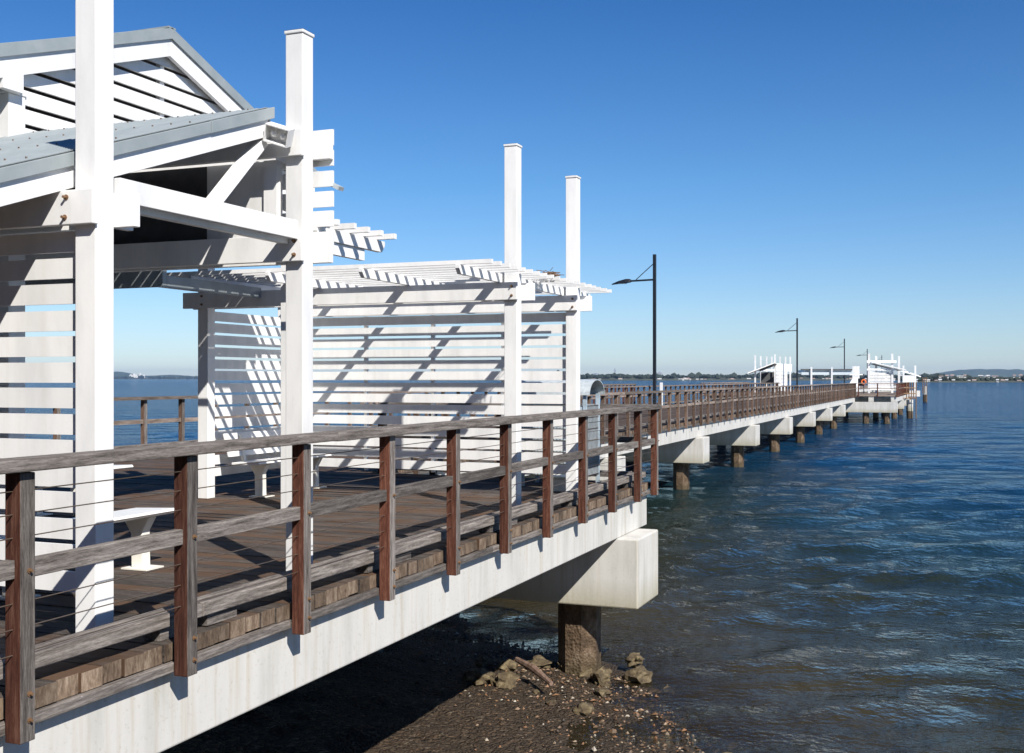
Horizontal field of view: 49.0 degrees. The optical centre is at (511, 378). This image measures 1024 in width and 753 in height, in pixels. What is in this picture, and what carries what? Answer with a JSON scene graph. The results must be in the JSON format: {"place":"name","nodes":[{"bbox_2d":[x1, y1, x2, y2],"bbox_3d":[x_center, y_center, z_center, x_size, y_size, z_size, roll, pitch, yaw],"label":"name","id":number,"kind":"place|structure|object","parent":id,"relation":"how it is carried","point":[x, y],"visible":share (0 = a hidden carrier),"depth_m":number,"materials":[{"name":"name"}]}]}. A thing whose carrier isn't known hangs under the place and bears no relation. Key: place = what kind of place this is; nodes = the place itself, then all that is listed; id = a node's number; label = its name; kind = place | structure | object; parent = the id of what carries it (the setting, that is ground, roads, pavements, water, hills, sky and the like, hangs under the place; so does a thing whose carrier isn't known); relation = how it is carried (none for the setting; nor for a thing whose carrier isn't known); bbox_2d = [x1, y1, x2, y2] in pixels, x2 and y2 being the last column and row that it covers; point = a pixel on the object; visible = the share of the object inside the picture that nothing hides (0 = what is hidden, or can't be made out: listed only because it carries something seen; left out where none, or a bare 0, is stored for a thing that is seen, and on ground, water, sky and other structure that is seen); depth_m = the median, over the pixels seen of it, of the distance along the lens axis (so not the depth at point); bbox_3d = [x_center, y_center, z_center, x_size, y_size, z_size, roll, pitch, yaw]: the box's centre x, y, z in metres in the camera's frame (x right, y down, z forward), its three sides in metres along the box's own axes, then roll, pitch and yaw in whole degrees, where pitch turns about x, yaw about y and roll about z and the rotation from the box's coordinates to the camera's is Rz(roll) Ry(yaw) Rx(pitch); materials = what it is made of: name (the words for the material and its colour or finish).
{"place":"outdoors","nodes":[
{"label":"outdoors","id":0,"kind":"place"},
{"bbox_2d":[114,372,193,377],"bbox_3d":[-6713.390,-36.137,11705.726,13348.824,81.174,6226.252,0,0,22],"label":"hills","id":1,"kind":"structure","parent":0,"point":[122,374],"depth_m":10558.21,"materials":[{"name":"plant"}]},
{"bbox_2d":[160,598,781,752],"bbox_3d":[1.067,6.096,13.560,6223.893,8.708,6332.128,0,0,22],"label":"ground","id":2,"kind":"structure","parent":0,"point":[344,709],"depth_m":13.26,"materials":[{"name":"brown soil"}]},
{"bbox_2d":[0,464,657,752],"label":"pier platform","id":3,"kind":"structure","parent":2,"relation":"on","point":[121,688],"depth_m":8.55,"materials":[{"name":"concrete"}]},
{"bbox_2d":[35,465,133,516],"bbox_3d":[-4.899,1.224,12.405,0.398,0.447,1.660,0,0,22],"label":"bench","id":4,"kind":"object","parent":3,"relation":"on","point":[116,467],"visible":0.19,"depth_m":12.48,"materials":[{"name":"white paint"}]},
{"bbox_2d":[0,508,173,600],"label":"bench","id":5,"kind":"object","parent":3,"relation":"on","point":[140,526],"visible":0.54,"depth_m":8.55,"materials":[{"name":"white paint"}]},
{"bbox_2d":[0,26,316,560],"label":"gabled pavilion","id":6,"kind":"structure","parent":3,"relation":"on","point":[164,72],"depth_m":10.11,"materials":[{"name":"white paint"}]},
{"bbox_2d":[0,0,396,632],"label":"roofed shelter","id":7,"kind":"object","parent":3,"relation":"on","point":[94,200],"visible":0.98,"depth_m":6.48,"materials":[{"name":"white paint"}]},
{"bbox_2d":[262,122,294,147],"bbox_3d":[-1.662,-1.742,8.044,0.223,0.204,0.185,0,0,8],"label":"floodlight","id":8,"kind":"object","parent":7,"relation":"attached to","point":[278,134],"visible":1,"depth_m":8.02,"materials":[{"name":"white paint"}]},
{"bbox_2d":[223,429,332,497],"bbox_3d":[-2.958,1.057,14.384,0.526,0.781,1.730,0,0,22],"label":"bench","id":9,"kind":"object","parent":3,"relation":"on","point":[260,469],"visible":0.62,"depth_m":13.91,"materials":[{"name":"white paint"}]},
{"bbox_2d":[0,404,661,744],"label":"timber railing","id":10,"kind":"object","parent":3,"relation":"attached to","point":[22,565],"visible":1,"depth_m":6.84,"materials":[{"name":"wood"}]},
{"bbox_2d":[159,143,611,506],"bbox_3d":[-1.503,-0.551,13.811,4.497,3.997,4.275,0,0,22],"label":"pergola shelter","id":11,"kind":"object","parent":3,"relation":"on","point":[508,289],"visible":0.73,"depth_m":14.21,"materials":[{"name":"white paint"}]},
{"bbox_2d":[536,267,560,275],"bbox_3d":[0.413,-1.223,13.036,0.362,0.100,0.517,0,0,-6],"label":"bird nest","id":12,"kind":"object","parent":11,"relation":"on","point":[552,273],"visible":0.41,"depth_m":12.96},
{"bbox_2d":[373,402,650,476],"bbox_3d":[-0.072,0.993,16.530,4.345,1.274,0.285,0,0,22],"label":"timber railing","id":13,"kind":"object","parent":3,"relation":"attached to","point":[623,440],"visible":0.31,"depth_m":16.64,"materials":[{"name":"wood"}]},
{"bbox_2d":[553,474,565,491],"bbox_3d":[0.631,1.349,14.592,0.370,0.197,0.400,0,0,22],"label":"service box","id":14,"kind":"object","parent":3,"relation":"on","point":[558,479],"visible":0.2,"depth_m":14.41,"materials":[{"name":"beige paint"}]},
{"bbox_2d":[521,379,604,485],"bbox_3d":[0.658,0.726,15.286,1.050,1.442,0.690,0,0,22],"label":"bin enclosure","id":15,"kind":"object","parent":3,"relation":"on","point":[592,386],"visible":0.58,"depth_m":15.13,"materials":[{"name":"white"}]},
{"bbox_2d":[462,668,494,685],"bbox_3d":[-0.397,3.885,14.614,0.466,0.255,0.581,0,0,45],"label":"rock","id":16,"kind":"object","parent":2,"relation":"on","point":[477,676],"visible":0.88,"depth_m":14.46,"materials":[{"name":"beige stone"}]},
{"bbox_2d":[490,671,519,689],"bbox_3d":[-0.076,3.897,14.382,0.378,0.270,0.467,0,0,-25],"label":"rock","id":17,"kind":"object","parent":2,"relation":"on","point":[505,680],"visible":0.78,"depth_m":14.29,"materials":[{"name":"beige stone"}]},
{"bbox_2d":[497,659,520,670],"bbox_3d":[-0.040,3.902,15.305,0.274,0.182,0.366,0,0,22],"label":"rock","id":18,"kind":"object","parent":2,"relation":"on","point":[508,665],"visible":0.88,"depth_m":15.20,"materials":[{"name":"beige stone"}]},
{"bbox_2d":[527,659,542,669],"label":"rock","id":19,"kind":"object","parent":2,"relation":"on","point":[533,661],"visible":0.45,"depth_m":15.23,"materials":[{"name":"beige stone"}]},
{"bbox_2d":[532,654,557,667],"bbox_3d":[0.428,3.876,15.419,0.395,0.131,0.574,0,0,45],"label":"rock","id":20,"kind":"object","parent":2,"relation":"on","point":[544,661],"visible":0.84,"depth_m":15.35,"materials":[{"name":"beige stone"}]},
{"bbox_2d":[546,700,555,704],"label":"rock","id":21,"kind":"object","parent":2,"relation":"on","point":[553,702],"visible":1,"depth_m":13.48,"materials":[{"name":"brown stone"}]},
{"bbox_2d":[369,607,746,752],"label":"pebbles","id":22,"kind":"object","parent":2,"relation":"on","point":[612,730],"visible":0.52,"depth_m":13.91,"materials":[{"name":"brown stone"}]},
{"bbox_2d":[515,657,552,685],"bbox_3d":[0.299,3.732,14.376,0.115,0.153,0.959,0,0,-27],"label":"driftwood branch","id":23,"kind":"object","parent":22,"relation":"on","point":[535,670],"visible":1,"depth_m":14.35,"materials":[{"name":"brown wood"}]},
{"bbox_2d":[557,661,562,670],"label":"rock","id":24,"kind":"object","parent":2,"relation":"on","point":[559,664],"visible":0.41,"depth_m":15.11,"materials":[{"name":"black stone"}]},
{"bbox_2d":[573,702,593,715],"bbox_3d":[0.836,3.891,13.238,0.258,0.164,0.315,0,0,22],"label":"rock","id":25,"kind":"object","parent":2,"relation":"on","point":[584,709],"visible":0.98,"depth_m":13.15,"materials":[{"name":"beige stone"}]},
{"bbox_2d":[579,668,592,676],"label":"rock","id":26,"kind":"object","parent":2,"relation":"on","point":[586,673],"visible":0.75,"depth_m":14.87,"materials":[{"name":"beige stone"}]},
{"bbox_2d":[590,666,611,685],"bbox_3d":[1.145,3.882,14.622,0.287,0.290,0.379,0,0,40],"label":"rock","id":27,"kind":"object","parent":2,"relation":"on","point":[600,675],"visible":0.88,"depth_m":14.51,"materials":[{"name":"beige stone"}]},
{"bbox_2d":[595,687,610,696],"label":"rock","id":28,"kind":"object","parent":2,"relation":"on","point":[602,691],"visible":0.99,"depth_m":13.95,"materials":[{"name":"beige stone"}]},
{"bbox_2d":[600,682,611,687],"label":"rock","id":29,"kind":"object","parent":2,"relation":"on","point":[606,684],"visible":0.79,"depth_m":14.38,"materials":[{"name":"beige stone"}]},
{"bbox_2d":[623,665,652,684],"bbox_3d":[1.681,3.903,14.759,0.428,0.276,0.381,0,0,-34],"label":"rock","id":30,"kind":"object","parent":2,"relation":"on","point":[641,674],"visible":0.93,"depth_m":14.66,"materials":[{"name":"beige stone"}]},
{"bbox_2d":[625,652,643,667],"bbox_3d":[1.650,3.798,15.146,0.242,0.201,0.307,0,0,22],"label":"rock","id":31,"kind":"object","parent":30,"relation":"on","point":[633,660],"visible":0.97,"depth_m":15.07,"materials":[{"name":"beige stone"}]},
{"bbox_2d":[662,684,675,694],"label":"rock","id":32,"kind":"object","parent":2,"relation":"on","point":[667,688],"visible":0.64,"depth_m":14.32,"materials":[{"name":"grey stone"}]},
{"bbox_2d":[691,726,699,732],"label":"rock","id":33,"kind":"object","parent":2,"relation":"on","point":[695,728],"visible":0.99,"depth_m":12.68,"materials":[{"name":"grey stone"}]},
{"bbox_2d":[0,0,1023,375],"label":"sky","id":34,"kind":"structure","parent":0,"point":[851,170],"materials":[{"name":"blue"}]},
{"bbox_2d":[25,379,1023,752],"bbox_3d":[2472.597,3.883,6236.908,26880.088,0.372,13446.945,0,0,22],"label":"water","id":35,"kind":"structure","parent":0,"point":[851,583],"depth_m":22.60,"materials":[{"name":"blue liquid"}]},
{"bbox_2d":[114,393,853,489],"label":"pier walkway","id":36,"kind":"structure","parent":35,"relation":"in","point":[681,448],"depth_m":42.20,"materials":[{"name":"concrete"}]},
{"bbox_2d":[53,383,778,443],"bbox_3d":[8.073,1.001,61.490,0.160,1.293,89.507,0,0,22],"label":"timber railing","id":37,"kind":"object","parent":36,"relation":"attached to","point":[181,420],"visible":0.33,"depth_m":25.93,"materials":[{"name":"brown wood"}]},
{"bbox_2d":[360,383,856,473],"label":"timber railing","id":38,"kind":"object","parent":36,"relation":"attached to","point":[849,390],"visible":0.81,"depth_m":42.68,"materials":[{"name":"wood"}]},
{"bbox_2d":[593,384,635,403],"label":"bay railing","id":39,"kind":"object","parent":36,"relation":"attached to","point":[606,385],"visible":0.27,"depth_m":56.67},
{"bbox_2d":[612,254,655,403],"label":"lamp post","id":40,"kind":"object","parent":36,"relation":"on","point":[624,281],"visible":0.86,"depth_m":58.62,"materials":[{"name":"grey metal"}]},
{"bbox_2d":[660,383,662,404],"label":"white marker post","id":41,"kind":"object","parent":36,"relation":"on","point":[661,386],"visible":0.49,"depth_m":59.96,"materials":[{"name":"paint"}]},
{"bbox_2d":[696,391,908,423],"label":"pier platform","id":42,"kind":"structure","parent":35,"relation":"in","point":[885,404],"depth_m":99.58,"materials":[{"name":"concrete"}]},
{"bbox_2d":[703,382,748,395],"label":"timber railing","id":43,"kind":"object","parent":42,"relation":"attached to","point":[725,382],"visible":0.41,"depth_m":115.81,"materials":[{"name":"brown wood"}]},
{"bbox_2d":[700,383,776,395],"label":"timber railing","id":44,"kind":"object","parent":42,"relation":"attached to","point":[730,387],"visible":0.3,"depth_m":104.71,"materials":[{"name":"brown wood"}]},
{"bbox_2d":[748,354,791,391],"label":"skillion shelter","id":45,"kind":"object","parent":42,"relation":"on","point":[768,377],"visible":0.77,"depth_m":122.46,"materials":[{"name":"white paint"}]},
{"bbox_2d":[775,318,797,391],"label":"lamp post","id":46,"kind":"object","parent":42,"relation":"on","point":[796,323],"visible":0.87,"depth_m":120.45,"materials":[{"name":"grey metal"}]},
{"bbox_2d":[858,378,865,392],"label":"lifebuoy stand","id":47,"kind":"object","parent":42,"relation":"on","point":[861,380],"visible":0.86,"depth_m":112.05,"materials":[{"name":"orange plastic"}]},
{"bbox_2d":[858,383,896,396],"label":"timber railing","id":48,"kind":"object","parent":42,"relation":"attached to","point":[877,388],"visible":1,"depth_m":99.91,"materials":[{"name":"wood"}]},
{"bbox_2d":[867,354,905,392],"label":"slatted shelter","id":49,"kind":"object","parent":42,"relation":"on","point":[875,362],"visible":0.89,"depth_m":114.08,"materials":[{"name":"white paint"}]},
{"bbox_2d":[897,382,907,396],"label":"timber railing","id":50,"kind":"object","parent":42,"relation":"attached to","point":[902,388],"visible":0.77,"depth_m":109.52,"materials":[{"name":"brown wood"}]},
{"bbox_2d":[901,366,920,411],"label":"end shelter","id":51,"kind":"object","parent":42,"relation":"on","point":[909,378],"visible":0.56,"depth_m":135.03,"materials":[{"name":"white paint"}]},
{"bbox_2d":[778,384,897,391],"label":"pier walkway","id":52,"kind":"structure","parent":35,"relation":"on","point":[866,390],"depth_m":206.59,"materials":[{"name":"wood"}]},
{"bbox_2d":[798,367,851,389],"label":"long canopy","id":53,"kind":"object","parent":52,"relation":"on","point":[831,371],"visible":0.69,"depth_m":147.55,"materials":[{"name":"white paint"}]},
{"bbox_2d":[831,339,844,382],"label":"lamp post","id":54,"kind":"object","parent":52,"relation":"on","point":[844,356],"visible":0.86,"depth_m":181.92,"materials":[{"name":"grey metal"}]},
{"bbox_2d":[857,349,867,385],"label":"lamp post","id":55,"kind":"object","parent":52,"relation":"on","point":[867,366],"visible":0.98,"depth_m":243.90,"materials":[{"name":"grey metal"}]},
{"bbox_2d":[903,382,916,418],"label":"mooring pile","id":56,"kind":"object","parent":35,"relation":"in","point":[909,407],"visible":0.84,"depth_m":111.21,"materials":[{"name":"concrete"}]},
{"bbox_2d":[922,377,926,401],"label":"mooring pile","id":57,"kind":"object","parent":35,"relation":"in","point":[924,389],"visible":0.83,"depth_m":189.40,"materials":[{"name":"wood"}]},
{"bbox_2d":[410,376,1018,380],"bbox_3d":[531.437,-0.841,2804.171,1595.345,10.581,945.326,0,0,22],"label":"shore","id":58,"kind":"structure","parent":0,"point":[720,379],"depth_m":2612.91,"materials":[{"name":"green plant"}]},
{"bbox_2d":[557,370,944,378],"bbox_3d":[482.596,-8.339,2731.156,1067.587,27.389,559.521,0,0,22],"label":"tree belt","id":59,"kind":"object","parent":58,"relation":"on","point":[668,376],"visible":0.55,"depth_m":2653.83,"materials":[{"name":"green plant"}]},
{"bbox_2d":[849,366,862,390],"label":"shelter","id":60,"kind":"object","parent":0,"point":[855,374],"visible":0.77,"depth_m":133.01,"materials":[{"name":"white paint"}]},
{"bbox_2d":[919,380,1023,381],"bbox_3d":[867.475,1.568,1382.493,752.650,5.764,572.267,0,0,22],"label":"shore","id":61,"kind":"structure","parent":0,"point":[978,381],"depth_m":1257.17,"materials":[{"name":"green plant"}]},
{"bbox_2d":[896,374,1023,381],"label":"tree belt","id":62,"kind":"object","parent":61,"relation":"on","point":[943,378],"visible":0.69,"depth_m":1275.65,"materials":[{"name":"green plant"}]},
{"bbox_2d":[934,369,1023,376],"bbox_3d":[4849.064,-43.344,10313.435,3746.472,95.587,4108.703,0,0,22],"label":"hills","id":63,"kind":"structure","parent":0,"point":[994,372],"depth_m":9522.63,"materials":[{"name":"green plant"}]},
{"bbox_3d":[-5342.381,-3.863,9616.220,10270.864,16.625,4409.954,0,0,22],"label":"far shore","id":64,"kind":"structure","parent":0,"visible":0},
{"bbox_2d":[114,375,197,378],"bbox_3d":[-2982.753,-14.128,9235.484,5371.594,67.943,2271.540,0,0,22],"label":"tree belt","id":65,"kind":"object","parent":64,"relation":"on","point":[157,377],"visible":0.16,"depth_m":9147.58,"materials":[{"name":"green plant"}]}
]}

